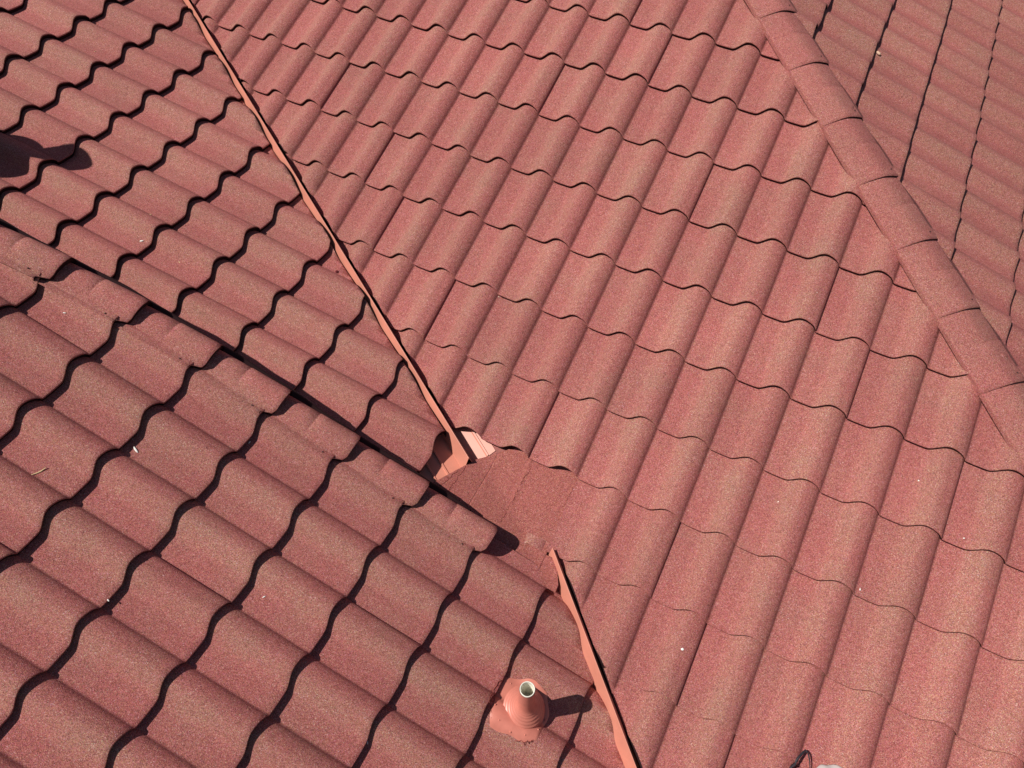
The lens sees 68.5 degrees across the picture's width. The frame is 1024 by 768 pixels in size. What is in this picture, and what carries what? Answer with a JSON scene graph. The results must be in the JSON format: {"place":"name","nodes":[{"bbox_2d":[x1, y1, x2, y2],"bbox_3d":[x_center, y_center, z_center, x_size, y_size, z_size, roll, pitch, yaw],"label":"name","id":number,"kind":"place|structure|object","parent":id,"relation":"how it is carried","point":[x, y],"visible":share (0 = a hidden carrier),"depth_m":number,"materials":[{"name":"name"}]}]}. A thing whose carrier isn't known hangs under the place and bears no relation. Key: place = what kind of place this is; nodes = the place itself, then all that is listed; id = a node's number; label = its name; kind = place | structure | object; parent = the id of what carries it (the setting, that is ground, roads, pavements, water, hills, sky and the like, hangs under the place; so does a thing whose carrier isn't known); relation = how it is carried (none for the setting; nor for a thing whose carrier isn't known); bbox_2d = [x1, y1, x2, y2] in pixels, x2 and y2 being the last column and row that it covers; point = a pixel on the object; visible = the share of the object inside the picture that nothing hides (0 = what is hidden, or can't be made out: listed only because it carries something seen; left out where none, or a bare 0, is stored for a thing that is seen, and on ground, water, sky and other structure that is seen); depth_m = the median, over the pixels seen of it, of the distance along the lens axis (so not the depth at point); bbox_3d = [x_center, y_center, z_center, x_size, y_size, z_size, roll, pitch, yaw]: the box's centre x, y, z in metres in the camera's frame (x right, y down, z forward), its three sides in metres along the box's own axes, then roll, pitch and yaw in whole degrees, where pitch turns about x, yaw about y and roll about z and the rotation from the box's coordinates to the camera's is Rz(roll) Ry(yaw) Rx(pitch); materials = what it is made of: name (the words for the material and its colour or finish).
{"place":"outdoors","nodes":[
{"label":"outdoors","id":0,"kind":"place"},
{"bbox_2d":[0,0,1023,767],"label":"tiled roof","id":1,"kind":"structure","parent":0,"point":[602,368],"depth_m":3.56,"materials":[{"name":"tile"}]},
{"bbox_2d":[489,677,548,745],"bbox_3d":[0.031,1.286,3.065,0.247,0.347,0.258,21,55,16],"label":"vent pipe","id":2,"kind":"object","parent":1,"relation":"on","point":[519,712],"visible":1,"depth_m":3.09,"materials":[{"name":"paint"}]},
{"bbox_2d":[789,749,809,767],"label":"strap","id":3,"kind":"object","parent":1,"relation":"on","point":[798,758],"visible":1,"depth_m":3.03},
{"bbox_2d":[817,764,841,767],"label":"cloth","id":4,"kind":"object","parent":1,"relation":"on","point":[828,766],"visible":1,"depth_m":3.01,"materials":[{"name":"white fabric"}]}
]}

